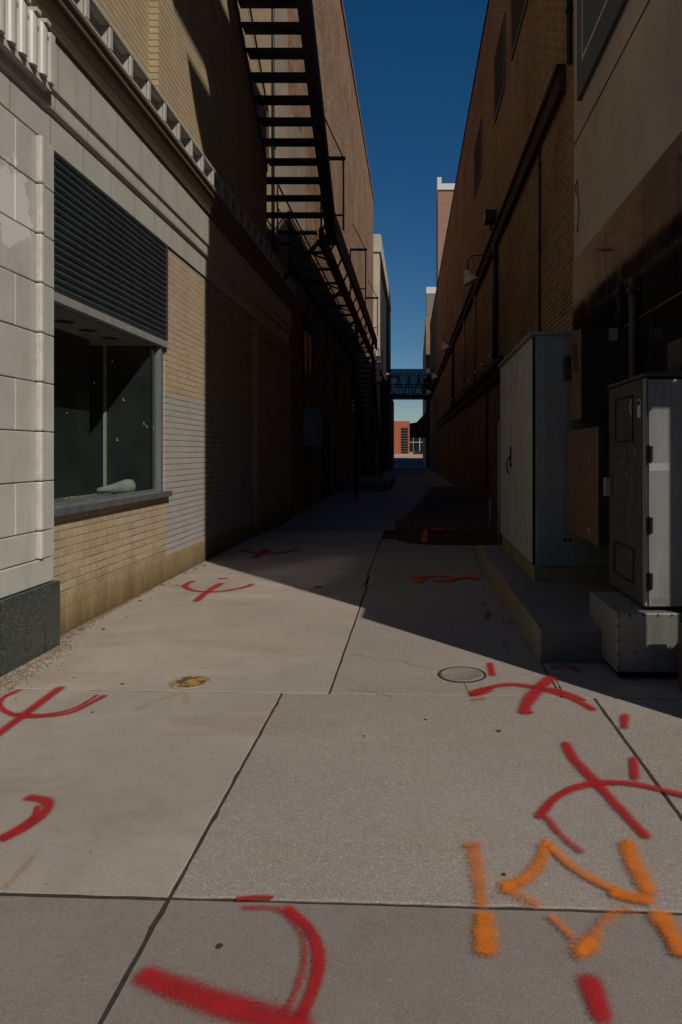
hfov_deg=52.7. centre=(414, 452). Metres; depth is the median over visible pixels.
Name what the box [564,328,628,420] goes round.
brown upper box
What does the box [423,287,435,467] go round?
building
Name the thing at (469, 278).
gooseneck lamp
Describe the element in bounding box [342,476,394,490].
loading platform
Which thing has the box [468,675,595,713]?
paint mark
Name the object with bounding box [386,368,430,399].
skywalk
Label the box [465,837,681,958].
paint mark
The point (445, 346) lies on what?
gooseneck lamp
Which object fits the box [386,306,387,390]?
window
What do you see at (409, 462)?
street
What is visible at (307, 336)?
window
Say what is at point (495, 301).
downpipe
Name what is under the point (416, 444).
window
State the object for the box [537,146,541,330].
downpipe
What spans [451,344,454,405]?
downpipe
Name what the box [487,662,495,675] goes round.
paint mark
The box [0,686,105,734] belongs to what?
paint mark
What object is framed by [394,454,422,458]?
plaza
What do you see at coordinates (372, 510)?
alley road
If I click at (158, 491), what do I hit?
window
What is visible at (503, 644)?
leaf litter
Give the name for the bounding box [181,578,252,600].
paint mark
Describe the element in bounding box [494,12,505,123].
louvre window
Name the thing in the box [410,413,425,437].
canopy
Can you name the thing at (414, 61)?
sky
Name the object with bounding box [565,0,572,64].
downpipe
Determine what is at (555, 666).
paint mark
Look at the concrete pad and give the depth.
5.43 m
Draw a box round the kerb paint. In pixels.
[421,529,473,541]
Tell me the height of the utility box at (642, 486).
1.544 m
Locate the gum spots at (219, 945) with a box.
[73,586,514,948]
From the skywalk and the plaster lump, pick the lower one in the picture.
the plaster lump
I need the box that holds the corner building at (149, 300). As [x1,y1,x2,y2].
[0,0,298,676]
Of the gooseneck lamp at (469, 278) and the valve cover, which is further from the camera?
the gooseneck lamp at (469, 278)
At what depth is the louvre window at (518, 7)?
12.90 m
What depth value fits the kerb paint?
10.68 m
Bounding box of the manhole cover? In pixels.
[438,666,486,682]
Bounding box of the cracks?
[354,654,561,696]
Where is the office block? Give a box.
[373,234,393,472]
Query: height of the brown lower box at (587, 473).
0.930 m
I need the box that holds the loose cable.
[575,179,578,231]
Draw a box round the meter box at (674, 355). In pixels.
[667,338,681,370]
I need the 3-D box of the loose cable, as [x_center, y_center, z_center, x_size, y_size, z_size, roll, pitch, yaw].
[1.929,-2.926,8.115,0.031,0.658,0.181,0,0,0]
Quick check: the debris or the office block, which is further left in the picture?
the debris
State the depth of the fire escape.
13.20 m
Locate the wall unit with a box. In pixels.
[303,408,322,446]
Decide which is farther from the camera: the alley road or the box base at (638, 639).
the alley road
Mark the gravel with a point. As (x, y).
(6, 677)
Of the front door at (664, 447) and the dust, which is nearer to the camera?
the front door at (664, 447)
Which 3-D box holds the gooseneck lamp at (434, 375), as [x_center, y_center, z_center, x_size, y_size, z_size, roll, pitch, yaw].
[1.230,-4.380,37.456,0.627,0.759,0.405,0,0,20]
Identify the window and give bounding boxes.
[54,345,171,516]
[303,310,312,391]
[334,349,338,406]
[351,373,354,416]
[380,274,381,374]
[381,284,383,386]
[383,296,385,390]
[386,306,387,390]
[401,427,407,452]
[410,438,422,450]
[474,119,481,198]
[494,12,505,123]
[511,0,528,60]
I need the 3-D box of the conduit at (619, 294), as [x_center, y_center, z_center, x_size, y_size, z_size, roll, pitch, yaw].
[1.881,-1.325,6.250,0.082,0.450,0.084,0,0,0]
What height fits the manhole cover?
0.007 m
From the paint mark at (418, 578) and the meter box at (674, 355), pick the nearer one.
the meter box at (674, 355)
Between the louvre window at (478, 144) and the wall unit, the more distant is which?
the louvre window at (478, 144)
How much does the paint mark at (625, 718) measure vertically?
0.001 m
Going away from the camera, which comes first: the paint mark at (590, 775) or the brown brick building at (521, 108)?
the paint mark at (590, 775)
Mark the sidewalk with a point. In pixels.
(402, 801)
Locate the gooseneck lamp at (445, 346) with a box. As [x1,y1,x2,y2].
[441,333,456,350]
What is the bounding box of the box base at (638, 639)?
[590,592,681,676]
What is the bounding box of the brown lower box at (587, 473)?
[567,427,608,545]
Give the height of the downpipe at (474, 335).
2.650 m
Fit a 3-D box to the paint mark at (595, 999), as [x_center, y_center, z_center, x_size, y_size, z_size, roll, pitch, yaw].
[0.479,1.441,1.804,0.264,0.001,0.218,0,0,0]
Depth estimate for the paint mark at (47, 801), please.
2.70 m
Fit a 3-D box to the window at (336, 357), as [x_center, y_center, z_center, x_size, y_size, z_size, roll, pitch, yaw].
[-2.787,-2.600,24.300,0.025,1.900,1.600,0,0,0]
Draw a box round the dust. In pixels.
[54,492,153,507]
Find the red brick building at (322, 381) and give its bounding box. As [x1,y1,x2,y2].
[275,0,373,517]
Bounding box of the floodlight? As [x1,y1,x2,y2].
[484,209,496,229]
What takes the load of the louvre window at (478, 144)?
in the brown brick building at (521, 108)
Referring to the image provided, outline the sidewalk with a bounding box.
[0,689,681,1023]
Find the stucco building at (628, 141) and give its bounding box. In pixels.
[573,0,681,612]
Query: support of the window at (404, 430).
in the orange brick building at (404, 443)
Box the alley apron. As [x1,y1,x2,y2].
[0,531,681,699]
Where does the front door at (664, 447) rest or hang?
in the utility box at (642, 486)
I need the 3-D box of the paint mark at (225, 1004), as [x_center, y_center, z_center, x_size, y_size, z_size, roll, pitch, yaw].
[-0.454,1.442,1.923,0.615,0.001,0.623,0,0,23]
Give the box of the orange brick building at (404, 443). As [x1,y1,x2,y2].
[394,421,422,453]
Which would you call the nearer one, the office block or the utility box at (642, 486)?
the utility box at (642, 486)
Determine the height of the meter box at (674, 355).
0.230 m
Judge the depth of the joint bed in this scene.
2.23 m
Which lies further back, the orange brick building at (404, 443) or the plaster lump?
the orange brick building at (404, 443)
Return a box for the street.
[394,459,423,465]
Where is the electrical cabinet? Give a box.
[498,330,608,580]
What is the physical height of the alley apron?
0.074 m
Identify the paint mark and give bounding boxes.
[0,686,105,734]
[0,793,55,839]
[134,894,327,1023]
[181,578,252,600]
[240,549,297,557]
[412,574,480,581]
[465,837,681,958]
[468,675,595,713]
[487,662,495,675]
[534,741,681,852]
[552,664,581,671]
[577,973,612,1023]
[621,713,629,727]
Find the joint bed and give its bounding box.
[0,530,681,1023]
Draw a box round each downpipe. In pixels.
[271,9,275,252]
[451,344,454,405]
[473,295,475,381]
[492,244,498,360]
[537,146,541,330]
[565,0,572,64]
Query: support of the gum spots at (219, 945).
on the alley apron
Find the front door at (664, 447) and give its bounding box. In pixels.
[646,379,681,605]
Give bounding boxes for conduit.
[498,422,499,544]
[614,282,625,327]
[626,276,639,377]
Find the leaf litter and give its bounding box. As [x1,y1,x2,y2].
[102,520,531,650]
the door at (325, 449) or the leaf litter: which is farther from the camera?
the door at (325, 449)
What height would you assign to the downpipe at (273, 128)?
10.100 m
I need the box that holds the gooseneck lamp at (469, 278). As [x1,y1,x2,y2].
[463,254,489,285]
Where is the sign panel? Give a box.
[577,0,627,100]
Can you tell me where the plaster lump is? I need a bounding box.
[96,479,135,493]
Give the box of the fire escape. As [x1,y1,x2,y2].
[234,0,382,497]
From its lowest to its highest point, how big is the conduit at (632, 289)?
1.290 m
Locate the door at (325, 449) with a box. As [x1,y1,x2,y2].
[321,414,329,500]
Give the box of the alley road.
[272,465,453,530]
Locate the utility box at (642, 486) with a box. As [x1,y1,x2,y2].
[603,371,681,606]
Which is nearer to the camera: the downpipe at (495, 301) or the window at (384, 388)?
the downpipe at (495, 301)
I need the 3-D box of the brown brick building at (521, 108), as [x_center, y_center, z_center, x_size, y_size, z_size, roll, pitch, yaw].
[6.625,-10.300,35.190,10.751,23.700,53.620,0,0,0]
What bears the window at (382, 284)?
in the office block
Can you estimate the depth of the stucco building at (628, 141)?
6.00 m
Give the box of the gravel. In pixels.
[0,541,553,855]
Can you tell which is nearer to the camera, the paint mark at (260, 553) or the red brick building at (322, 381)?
the paint mark at (260, 553)
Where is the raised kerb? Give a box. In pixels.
[395,486,501,545]
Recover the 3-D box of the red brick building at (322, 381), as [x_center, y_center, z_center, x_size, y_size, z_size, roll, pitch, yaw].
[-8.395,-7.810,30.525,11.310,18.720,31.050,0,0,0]
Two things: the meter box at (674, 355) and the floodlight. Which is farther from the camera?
the floodlight
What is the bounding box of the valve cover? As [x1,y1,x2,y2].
[169,675,210,688]
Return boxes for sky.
[343,0,487,422]
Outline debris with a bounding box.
[54,492,114,501]
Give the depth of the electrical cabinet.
6.46 m
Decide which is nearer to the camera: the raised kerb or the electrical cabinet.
the electrical cabinet
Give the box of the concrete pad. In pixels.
[478,545,622,662]
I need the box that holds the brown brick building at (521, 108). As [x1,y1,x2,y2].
[429,0,573,503]
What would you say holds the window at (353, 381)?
in the red brick building at (322, 381)
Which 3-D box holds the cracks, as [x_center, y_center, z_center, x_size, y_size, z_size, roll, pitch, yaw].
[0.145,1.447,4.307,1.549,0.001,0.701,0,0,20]
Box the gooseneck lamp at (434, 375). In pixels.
[432,366,442,378]
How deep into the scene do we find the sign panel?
7.33 m
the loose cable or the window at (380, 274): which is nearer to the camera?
the loose cable
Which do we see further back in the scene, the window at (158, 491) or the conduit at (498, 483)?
the conduit at (498, 483)

